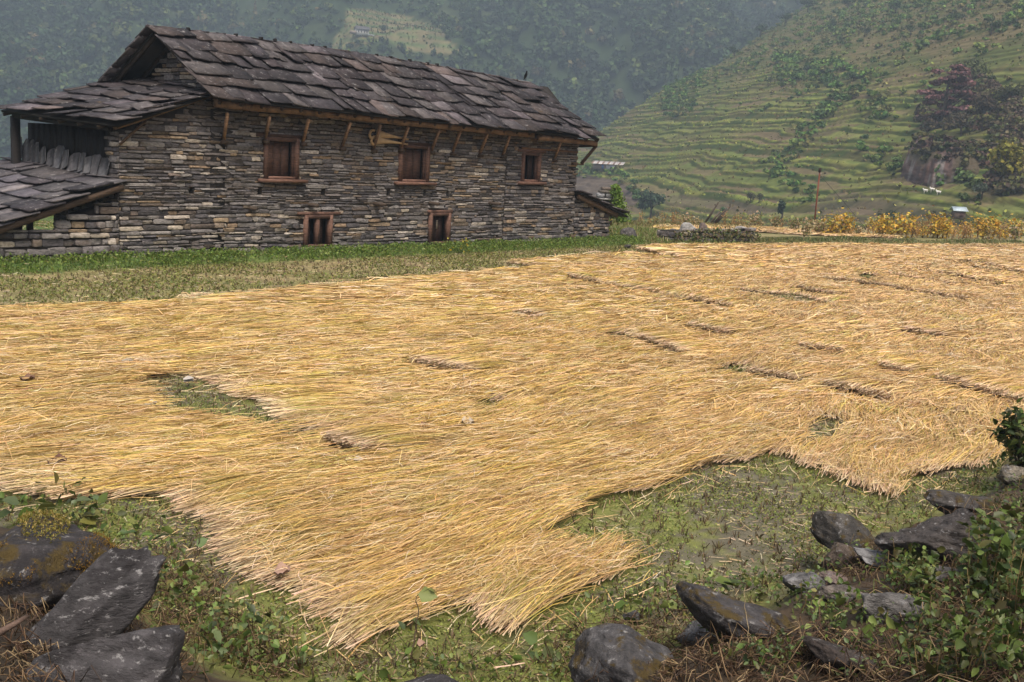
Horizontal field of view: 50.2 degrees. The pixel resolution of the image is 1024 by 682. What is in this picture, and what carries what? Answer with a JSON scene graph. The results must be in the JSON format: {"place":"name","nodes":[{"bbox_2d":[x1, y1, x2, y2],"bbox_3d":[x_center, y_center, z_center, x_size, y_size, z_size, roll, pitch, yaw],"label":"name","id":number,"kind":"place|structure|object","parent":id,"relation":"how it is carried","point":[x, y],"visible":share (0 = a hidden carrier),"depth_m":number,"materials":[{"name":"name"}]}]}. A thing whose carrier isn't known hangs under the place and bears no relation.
{"place":"outdoors","nodes":[
{"label":"outdoors","id":0,"kind":"place"},
{"bbox_2d":[0,0,808,155],"bbox_3d":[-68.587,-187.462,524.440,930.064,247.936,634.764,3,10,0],"label":"mountain","id":1,"kind":"structure","parent":0,"point":[605,50],"depth_m":511.29,"materials":[{"name":"plant"}]},
{"bbox_2d":[350,25,373,35],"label":"farmhouse","id":2,"kind":"object","parent":1,"relation":"on","point":[362,30],"visible":1,"depth_m":486.87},
{"bbox_2d":[0,0,813,159],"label":"mountain forest","id":3,"kind":"object","parent":1,"relation":"on","point":[40,52],"visible":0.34,"depth_m":506.86,"materials":[{"name":"green plant"}]},
{"bbox_2d":[0,216,1023,681],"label":"paddy field","id":4,"kind":"structure","parent":0,"point":[702,534],"depth_m":8.65,"materials":[{"name":"plant"}]},
{"bbox_2d":[0,614,28,635],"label":"root","id":5,"kind":"object","parent":4,"relation":"on","point":[8,627],"visible":1,"depth_m":4.79,"materials":[{"name":"brown wood"}]},
{"bbox_2d":[0,496,107,524],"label":"vine","id":6,"kind":"object","parent":4,"relation":"on","point":[13,500],"visible":0.91,"depth_m":8.31,"materials":[{"name":"green plant"}]},
{"bbox_2d":[0,507,120,611],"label":"boulder","id":7,"kind":"object","parent":4,"relation":"on","point":[49,558],"visible":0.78,"depth_m":5.99,"materials":[{"name":"grey stone"}]},
{"bbox_2d":[0,157,126,260],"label":"open shed","id":8,"kind":"structure","parent":4,"relation":"on","point":[31,193],"depth_m":24.42,"materials":[{"name":"stone"}]},
{"bbox_2d":[22,138,29,160],"bbox_3d":[-12.031,-4.652,27.017,0.154,0.726,0.649,-2,11,-28],"label":"roof slate","id":9,"kind":"object","parent":8,"relation":"on","point":[25,151],"visible":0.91,"depth_m":26.99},
{"bbox_2d":[28,139,34,161],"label":"roof slate","id":10,"kind":"object","parent":8,"relation":"on","point":[32,151],"visible":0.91,"depth_m":26.82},
{"bbox_2d":[33,142,39,162],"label":"roof slate","id":11,"kind":"object","parent":8,"relation":"on","point":[37,154],"visible":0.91,"depth_m":26.71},
{"bbox_2d":[39,146,45,164],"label":"roof slate","id":12,"kind":"object","parent":8,"relation":"on","point":[42,152],"visible":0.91,"depth_m":26.57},
{"bbox_2d":[46,148,55,165],"bbox_3d":[-11.157,-4.418,26.424,0.452,0.511,0.167,11,12,39],"label":"roof slate","id":13,"kind":"object","parent":8,"relation":"on","point":[50,157],"visible":0.91,"depth_m":26.39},
{"bbox_2d":[52,145,64,167],"bbox_3d":[-10.896,-4.425,26.227,0.390,0.538,0.163,11,12,39],"label":"roof slate","id":14,"kind":"object","parent":8,"relation":"on","point":[59,153],"visible":1,"depth_m":26.18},
{"bbox_2d":[60,149,68,168],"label":"roof slate","id":15,"kind":"object","parent":8,"relation":"on","point":[64,163],"visible":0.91,"depth_m":26.04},
{"bbox_2d":[66,152,80,170],"bbox_3d":[-10.384,-4.238,25.891,0.521,0.481,0.166,11,12,39],"label":"roof slate","id":16,"kind":"object","parent":8,"relation":"on","point":[73,161],"visible":1,"depth_m":25.86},
{"bbox_2d":[74,152,85,172],"bbox_3d":[-10.184,-4.193,25.755,0.465,0.514,0.165,11,12,39],"label":"roof slate","id":17,"kind":"object","parent":8,"relation":"on","point":[81,162],"visible":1,"depth_m":25.67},
{"bbox_2d":[80,156,93,173],"bbox_3d":[-9.951,-4.121,25.594,0.451,0.433,0.163,11,12,39],"label":"roof slate","id":18,"kind":"object","parent":8,"relation":"on","point":[88,162],"visible":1,"depth_m":25.55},
{"bbox_2d":[86,154,101,174],"bbox_3d":[-9.719,-4.114,25.426,0.446,0.489,0.162,11,12,39],"label":"roof slate","id":19,"kind":"object","parent":8,"relation":"on","point":[97,158],"visible":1,"depth_m":25.36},
{"bbox_2d":[95,158,109,176],"bbox_3d":[-9.485,-4.021,25.274,0.593,0.463,0.164,11,12,39],"label":"roof slate","id":20,"kind":"object","parent":8,"relation":"on","point":[104,166],"visible":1,"depth_m":25.19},
{"bbox_2d":[22,546,166,653],"bbox_3d":[-2.324,1.534,5.399,1.153,0.920,0.416,-6,13,-42],"label":"boulder","id":21,"kind":"object","parent":4,"relation":"on","point":[110,592],"visible":0.76,"depth_m":5.44,"materials":[{"name":"stone"}]},
{"bbox_2d":[20,625,184,681],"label":"boulder","id":22,"kind":"object","parent":4,"relation":"on","point":[148,655],"visible":0.96,"depth_m":4.92,"materials":[{"name":"stone"}]},
{"bbox_2d":[124,514,207,568],"bbox_3d":[-2.364,1.424,7.462,0.558,0.484,0.085,0,10,-17],"label":"sapling","id":23,"kind":"object","parent":4,"relation":"on","point":[202,541],"visible":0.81,"depth_m":7.49,"materials":[{"name":"plant"}]},
{"bbox_2d":[0,24,606,255],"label":"stone house","id":24,"kind":"structure","parent":4,"relation":"on","point":[199,139],"depth_m":28.87,"materials":[{"name":"stone"}]},
{"bbox_2d":[256,133,307,182],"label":"window","id":25,"kind":"structure","parent":24,"relation":"in","point":[275,163],"depth_m":28.32,"materials":[{"name":"brown wood"}]},
{"bbox_2d":[296,212,340,249],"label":"window","id":26,"kind":"structure","parent":24,"relation":"in","point":[312,221],"depth_m":29.52,"materials":[{"name":"brown wood"}]},
{"bbox_2d":[368,129,408,139],"bbox_3d":[-3.463,-5.794,30.750,0.130,0.300,1.502,12,13,42],"label":"wooden horn","id":27,"kind":"object","parent":24,"relation":"attached to","point":[382,134],"visible":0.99,"depth_m":30.57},
{"bbox_2d":[370,135,407,145],"bbox_3d":[-3.453,-5.627,30.798,0.134,0.291,1.417,12,13,42],"label":"wooden horn","id":28,"kind":"object","parent":24,"relation":"attached to","point":[383,141],"visible":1,"depth_m":30.60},
{"bbox_2d":[394,141,436,185],"bbox_3d":[-2.868,-5.167,31.810,0.320,1.236,1.697,11,13,40],"label":"window","id":29,"kind":"structure","parent":24,"relation":"in","point":[409,160],"depth_m":31.92,"materials":[{"name":"brown wood"}]},
{"bbox_2d":[427,210,452,243],"bbox_3d":[-2.241,-3.456,33.026,0.262,1.024,1.046,11,13,40],"label":"window","id":30,"kind":"structure","parent":24,"relation":"in","point":[435,216],"depth_m":33.10,"materials":[{"name":"brown wood"}]},
{"bbox_2d":[516,149,546,184],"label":"window","id":31,"kind":"structure","parent":24,"relation":"in","point":[526,169],"depth_m":35.99,"materials":[{"name":"brown wood"}]},
{"bbox_2d":[348,653,395,680],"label":"weed","id":32,"kind":"object","parent":4,"relation":"on","point":[383,673],"visible":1,"depth_m":6.22,"materials":[{"name":"green plant"}]},
{"bbox_2d":[379,587,440,663],"bbox_3d":[-0.570,1.709,6.450,0.423,0.541,0.092,3,10,0],"label":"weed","id":33,"kind":"object","parent":4,"relation":"on","point":[426,594],"visible":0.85,"depth_m":6.43,"materials":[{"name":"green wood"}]},
{"bbox_2d":[404,674,457,681],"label":"boulder","id":34,"kind":"object","parent":4,"relation":"on","point":[435,678],"visible":1,"depth_m":5.46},
{"bbox_2d":[441,237,492,251],"bbox_3d":[-1.337,-2.852,32.522,1.556,0.434,0.814,3,10,0],"label":"weed","id":35,"kind":"object","parent":4,"relation":"on","point":[461,244],"visible":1,"depth_m":32.54,"materials":[{"name":"green plant"}]},
{"bbox_2d":[0,215,988,681],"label":"water weed","id":36,"kind":"object","parent":4,"relation":"on","point":[442,259],"visible":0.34,"depth_m":10.11,"materials":[{"name":"green plant"}]},
{"bbox_2d":[0,221,991,681],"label":"rice stubble","id":37,"kind":"object","parent":4,"relation":"on","point":[592,513],"visible":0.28,"depth_m":9.47,"materials":[{"name":"plant"}]},
{"bbox_2d":[0,224,1023,671],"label":"rice straw","id":38,"kind":"object","parent":4,"relation":"on","point":[346,370],"visible":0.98,"depth_m":13.15,"materials":[{"name":"plant"}]},
{"bbox_2d":[47,453,66,464],"bbox_3d":[-3.978,1.041,9.583,0.141,0.066,0.266,3,10,0],"label":"dead leaf","id":39,"kind":"object","parent":38,"relation":"on","point":[58,455],"visible":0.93,"depth_m":9.58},
{"bbox_2d":[274,562,290,574],"bbox_3d":[-1.558,1.555,7.425,0.105,0.049,0.198,3,10,0],"label":"dead leaf","id":40,"kind":"object","parent":38,"relation":"on","point":[279,567],"visible":1,"depth_m":7.45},
{"bbox_2d":[0,493,1023,681],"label":"dry grass","id":41,"kind":"structure","parent":4,"relation":"on","point":[888,667],"depth_m":5.89,"materials":[{"name":"plant"}]},
{"bbox_2d":[0,220,1023,273],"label":"bank grass","id":42,"kind":"structure","parent":4,"relation":"on","point":[644,227],"depth_m":31.26,"materials":[{"name":"green plant"}]},
{"bbox_2d":[0,454,1023,681],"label":"undergrowth","id":43,"kind":"object","parent":4,"relation":"on","point":[1009,538],"depth_m":6.24,"materials":[{"name":"plant"}]},
{"bbox_2d":[8,231,1023,603],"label":"straw under layer","id":44,"kind":"object","parent":4,"relation":"on","point":[782,377],"visible":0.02,"depth_m":15.48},
{"bbox_2d":[522,631,562,660],"bbox_3d":[0.185,1.859,6.614,0.256,0.198,0.056,3,10,0],"label":"weed","id":45,"kind":"object","parent":4,"relation":"on","point":[530,637],"visible":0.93,"depth_m":6.61,"materials":[{"name":"green plant"}]},
{"bbox_2d":[572,190,629,238],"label":"stone shed","id":46,"kind":"structure","parent":4,"relation":"on","point":[592,214],"depth_m":38.65,"materials":[{"name":"stone"}]},
{"bbox_2d":[596,187,612,224],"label":"stone pillar","id":47,"kind":"structure","parent":4,"relation":"on","point":[605,193],"depth_m":45.76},
{"bbox_2d":[608,183,632,224],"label":"climbing plant","id":48,"kind":"object","parent":47,"relation":"attached to","point":[617,199],"visible":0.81,"depth_m":45.52,"materials":[{"name":"green plant"}]},
{"bbox_2d":[568,623,676,681],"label":"boulder","id":49,"kind":"object","parent":4,"relation":"on","point":[623,653],"visible":0.94,"depth_m":5.80,"materials":[{"name":"stone"}]},
{"bbox_2d":[620,227,636,236],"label":"boulder","id":50,"kind":"object","parent":4,"relation":"on","point":[629,231],"visible":0.35,"depth_m":40.94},
{"bbox_2d":[622,610,639,622],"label":"boulder","id":51,"kind":"object","parent":4,"relation":"on","point":[631,613],"visible":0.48,"depth_m":7.25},
{"bbox_2d":[614,591,668,627],"bbox_3d":[0.850,1.761,7.177,0.365,0.276,0.101,4,10,3],"label":"weed","id":52,"kind":"object","parent":4,"relation":"on","point":[621,603],"visible":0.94,"depth_m":7.16,"materials":[{"name":"green plant"}]},
{"bbox_2d":[677,620,715,647],"bbox_3d":[1.207,1.903,6.944,0.314,0.288,0.298,3,10,0],"label":"boulder","id":53,"kind":"object","parent":4,"relation":"on","point":[693,628],"visible":0.33,"depth_m":6.84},
{"bbox_2d":[657,222,761,242],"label":"dry stone wall","id":54,"kind":"structure","parent":4,"relation":"on","point":[689,231],"depth_m":42.55,"materials":[{"name":"grey stone"}]},
{"bbox_2d":[710,575,741,594],"bbox_3d":[1.371,1.733,7.415,0.384,0.252,0.195,3,10,0],"label":"weed","id":55,"kind":"object","parent":4,"relation":"on","point":[724,582],"visible":0.38,"depth_m":7.42,"materials":[{"name":"green plant"}]},
{"bbox_2d":[676,581,796,641],"bbox_3d":[1.322,1.647,6.390,0.728,0.487,0.672,3,10,0],"label":"boulder","id":56,"kind":"object","parent":4,"relation":"on","point":[707,605],"visible":0.57,"depth_m":6.16,"materials":[{"name":"stone"}]},
{"bbox_2d":[749,211,762,224],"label":"bean plant","id":57,"kind":"object","parent":4,"relation":"on","point":[757,218],"visible":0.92,"depth_m":55.38,"materials":[{"name":"beige plant"}]},
{"bbox_2d":[769,214,783,227],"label":"bean plant","id":58,"kind":"object","parent":4,"relation":"on","point":[775,223],"visible":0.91,"depth_m":55.00,"materials":[{"name":"beige plant"}]},
{"bbox_2d":[782,571,825,593],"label":"boulder","id":59,"kind":"object","parent":4,"relation":"on","point":[790,580],"visible":0.51,"depth_m":7.25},
{"bbox_2d":[794,217,816,236],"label":"bean plant","id":60,"kind":"object","parent":4,"relation":"on","point":[808,227],"visible":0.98,"depth_m":49.97,"materials":[{"name":"beige plant"}]},
{"bbox_2d":[810,216,831,232],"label":"bean plant","id":61,"kind":"object","parent":4,"relation":"on","point":[822,223],"visible":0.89,"depth_m":52.48,"materials":[{"name":"beige plant"}]},
{"bbox_2d":[819,212,841,232],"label":"bean plant","id":62,"kind":"object","parent":4,"relation":"on","point":[831,229],"visible":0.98,"depth_m":52.42,"materials":[{"name":"yellow plant"}]},
{"bbox_2d":[819,570,847,585],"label":"boulder","id":63,"kind":"object","parent":4,"relation":"on","point":[830,574],"visible":0.49,"depth_m":7.23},
{"bbox_2d":[813,168,863,225],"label":"power post","id":64,"kind":"object","parent":4,"relation":"on","point":[819,171],"visible":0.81,"depth_m":60.70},
{"bbox_2d":[801,636,876,673],"bbox_3d":[1.679,1.636,5.504,0.486,0.233,0.362,7,11,24],"label":"boulder","id":65,"kind":"object","parent":4,"relation":"on","point":[825,651],"visible":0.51,"depth_m":5.44,"materials":[{"name":"stone"}]},
{"bbox_2d":[818,584,861,602],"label":"boulder","id":66,"kind":"object","parent":4,"relation":"on","point":[826,591],"visible":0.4,"depth_m":6.67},
{"bbox_2d":[822,542,858,569],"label":"boulder","id":67,"kind":"object","parent":4,"relation":"on","point":[846,550],"visible":0.56,"depth_m":7.50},
{"bbox_2d":[810,511,876,548],"bbox_3d":[2.498,1.466,8.051,0.602,0.373,0.390,12,13,43],"label":"boulder","id":68,"kind":"object","parent":4,"relation":"on","point":[827,527],"visible":0.52,"depth_m":8.03,"materials":[{"name":"stone"}]},
{"bbox_2d":[841,207,853,232],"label":"bean plant","id":69,"kind":"object","parent":4,"relation":"on","point":[844,219],"visible":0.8,"depth_m":53.10,"materials":[{"name":"yellow plant"}]},
{"bbox_2d":[843,213,855,233],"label":"bean plant","id":70,"kind":"object","parent":4,"relation":"on","point":[849,225],"visible":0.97,"depth_m":52.67,"materials":[{"name":"yellow plant"}]},
{"bbox_2d":[853,547,898,568],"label":"boulder","id":71,"kind":"object","parent":4,"relation":"on","point":[865,554],"visible":0.42,"depth_m":7.33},
{"bbox_2d":[874,213,892,233],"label":"bean plant","id":72,"kind":"object","parent":4,"relation":"on","point":[886,231],"visible":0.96,"depth_m":53.78,"materials":[{"name":"yellow plant"}]},
{"bbox_2d":[876,213,894,233],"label":"bean plant","id":73,"kind":"object","parent":4,"relation":"on","point":[882,216],"visible":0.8,"depth_m":54.18,"materials":[{"name":"yellow plant"}]},
{"bbox_2d":[861,592,923,624],"bbox_3d":[2.142,1.534,6.138,0.361,0.284,0.292,6,10,19],"label":"boulder","id":74,"kind":"object","parent":4,"relation":"on","point":[873,602],"visible":0.6,"depth_m":6.04,"materials":[{"name":"stone"}]},
{"bbox_2d":[890,210,912,237],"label":"bean plant","id":75,"kind":"object","parent":4,"relation":"on","point":[899,221],"visible":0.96,"depth_m":54.18,"materials":[{"name":"yellow plant"}]},
{"bbox_2d":[899,212,919,237],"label":"bean plant","id":76,"kind":"object","parent":4,"relation":"on","point":[910,219],"visible":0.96,"depth_m":54.28,"materials":[{"name":"yellow plant"}]},
{"bbox_2d":[914,205,936,237],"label":"bean plant","id":77,"kind":"object","parent":4,"relation":"on","point":[927,222],"visible":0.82,"depth_m":55.21,"materials":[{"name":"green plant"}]},
{"bbox_2d":[922,208,946,238],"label":"bean plant","id":78,"kind":"object","parent":4,"relation":"on","point":[942,219],"visible":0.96,"depth_m":55.25,"materials":[{"name":"yellow plant"}]},
{"bbox_2d":[919,565,958,582],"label":"boulder","id":79,"kind":"object","parent":4,"relation":"on","point":[941,576],"visible":0.2,"depth_m":6.48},
{"bbox_2d":[929,215,951,238],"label":"bean plant","id":80,"kind":"object","parent":4,"relation":"on","point":[936,227],"visible":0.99,"depth_m":55.20,"materials":[{"name":"yellow plant"}]},
{"bbox_2d":[935,212,953,238],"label":"bean plant","id":81,"kind":"object","parent":4,"relation":"on","point":[944,232],"visible":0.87,"depth_m":55.51,"materials":[{"name":"yellow plant"}]},
{"bbox_2d":[874,508,1015,564],"bbox_3d":[2.882,1.307,7.232,0.925,0.479,0.563,5,10,10],"label":"boulder","id":82,"kind":"object","parent":4,"relation":"on","point":[948,532],"visible":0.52,"depth_m":7.06,"materials":[{"name":"stone"}]},
{"bbox_2d":[923,489,1001,514],"bbox_3d":[3.757,1.383,9.071,0.657,0.280,0.513,3,10,0],"label":"boulder","id":83,"kind":"object","parent":4,"relation":"on","point":[946,499],"visible":0.59,"depth_m":8.95,"materials":[{"name":"stone"}]},
{"bbox_2d":[969,212,985,238],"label":"bean plant","id":84,"kind":"object","parent":4,"relation":"on","point":[977,227],"visible":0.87,"depth_m":57.22,"materials":[{"name":"yellow plant"}]},
{"bbox_2d":[979,221,994,238],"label":"bean plant","id":85,"kind":"object","parent":4,"relation":"on","point":[984,230],"visible":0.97,"depth_m":57.04,"materials":[{"name":"yellow plant"}]},
{"bbox_2d":[984,211,1001,238],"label":"bean plant","id":86,"kind":"object","parent":4,"relation":"on","point":[992,221],"visible":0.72,"depth_m":57.52,"materials":[{"name":"yellow plant"}]},
{"bbox_2d":[987,397,1023,466],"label":"bush","id":87,"kind":"object","parent":4,"relation":"on","point":[1013,430],"visible":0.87,"depth_m":10.34,"materials":[{"name":"green plant"}]},
{"bbox_2d":[997,464,1023,485],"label":"boulder","id":88,"kind":"object","parent":4,"relation":"on","point":[1006,470],"visible":0.76,"depth_m":10.10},
{"bbox_2d":[1007,214,1022,237],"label":"bean plant","id":89,"kind":"object","parent":4,"relation":"on","point":[1014,219],"visible":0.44,"depth_m":58.90,"materials":[{"name":"yellow plant"}]},
{"bbox_2d":[1009,221,1023,239],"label":"bean plant","id":90,"kind":"object","parent":4,"relation":"on","point":[1014,228],"visible":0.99,"depth_m":57.29,"materials":[{"name":"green plant"}]},
{"bbox_2d":[575,0,1023,235],"bbox_3d":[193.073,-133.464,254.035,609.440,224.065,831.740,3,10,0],"label":"hillside","id":91,"kind":"structure","parent":0,"point":[835,171],"depth_m":210.09,"materials":[{"name":"plant"}]},
{"bbox_2d":[592,160,624,169],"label":"hillside house","id":92,"kind":"structure","parent":91,"relation":"on","point":[602,165],"depth_m":261.52,"materials":[{"name":"metal"}]},
{"bbox_2d":[636,190,665,217],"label":"tree","id":93,"kind":"object","parent":91,"relation":"on","point":[647,199],"visible":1,"depth_m":197.30,"materials":[{"name":"green plant"}]},
{"bbox_2d":[755,24,767,36],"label":"tree","id":94,"kind":"object","parent":91,"relation":"on","point":[761,28],"visible":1,"depth_m":376.09,"materials":[{"name":"green plant"}]},
{"bbox_2d":[777,199,785,219],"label":"tree","id":95,"kind":"object","parent":91,"relation":"on","point":[781,207],"visible":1,"depth_m":160.24,"materials":[{"name":"green plant"}]},
{"bbox_2d":[777,13,792,25],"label":"tree","id":96,"kind":"object","parent":91,"relation":"on","point":[786,16],"visible":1,"depth_m":377.82,"materials":[{"name":"green plant"}]},
{"bbox_2d":[576,0,1023,209],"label":"hillside scrub","id":97,"kind":"object","parent":91,"relation":"on","point":[694,81],"visible":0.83,"depth_m":252.89,"materials":[{"name":"green plant"}]},
{"bbox_2d":[800,0,815,11],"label":"tree","id":98,"kind":"object","parent":91,"relation":"on","point":[809,3],"visible":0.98,"depth_m":382.42,"materials":[{"name":"green plant"}]},
{"bbox_2d":[877,210,899,218],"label":"bush","id":99,"kind":"object","parent":91,"relation":"on","point":[891,214],"visible":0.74,"depth_m":132.60,"materials":[{"name":"green plant"}]},
{"bbox_2d":[888,0,903,12],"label":"tree","id":100,"kind":"object","parent":91,"relation":"on","point":[896,4],"visible":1,"depth_m":289.12,"materials":[{"name":"green plant"}]},
{"bbox_2d":[901,24,918,35],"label":"tree","id":101,"kind":"object","parent":91,"relation":"on","point":[911,29],"visible":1,"depth_m":255.97,"materials":[{"name":"green plant"}]},
{"bbox_2d":[916,64,976,127],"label":"tree","id":102,"kind":"object","parent":91,"relation":"on","point":[952,78],"visible":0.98,"depth_m":168.82,"materials":[{"name":"purple plant"}]},
{"bbox_2d":[946,9,966,23],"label":"tree","id":103,"kind":"object","parent":91,"relation":"on","point":[955,13],"visible":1,"depth_m":237.56,"materials":[{"name":"green plant"}]},
{"bbox_2d":[949,206,968,223],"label":"stilt hut","id":104,"kind":"object","parent":91,"relation":"on","point":[958,213],"visible":0.76,"depth_m":122.16,"materials":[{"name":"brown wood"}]},
{"bbox_2d":[951,58,988,76],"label":"tree","id":105,"kind":"object","parent":91,"relation":"on","point":[974,68],"visible":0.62,"depth_m":182.37,"materials":[{"name":"green plant"}]},
{"bbox_2d":[972,182,989,199],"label":"tree","id":106,"kind":"object","parent":91,"relation":"on","point":[981,186],"visible":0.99,"depth_m":125.90,"materials":[{"name":"green plant"}]},
{"bbox_2d":[969,93,997,112],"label":"tree","id":107,"kind":"object","parent":91,"relation":"on","point":[986,103],"visible":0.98,"depth_m":158.44,"materials":[{"name":"green plant"}]},
{"bbox_2d":[981,18,1005,35],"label":"tree","id":108,"kind":"object","parent":91,"relation":"on","point":[999,24],"visible":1,"depth_m":207.32,"materials":[{"name":"green plant"}]},
{"bbox_2d":[987,140,1023,175],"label":"tree","id":109,"kind":"object","parent":91,"relation":"on","point":[1007,156],"visible":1,"depth_m":125.47,"materials":[{"name":"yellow plant"}]},
{"bbox_2d":[991,81,1023,97],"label":"tree","id":110,"kind":"object","parent":91,"relation":"on","point":[1010,90],"visible":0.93,"depth_m":160.19,"materials":[{"name":"green plant"}]},
{"bbox_2d":[900,70,1023,194],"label":"cliff","id":111,"kind":"structure","parent":0,"point":[929,153],"depth_m":145.31,"materials":[{"name":"stone"}]},
{"bbox_2d":[950,111,975,136],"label":"tree","id":112,"kind":"object","parent":111,"relation":"on","point":[961,118],"visible":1,"depth_m":156.76,"materials":[{"name":"green plant"}]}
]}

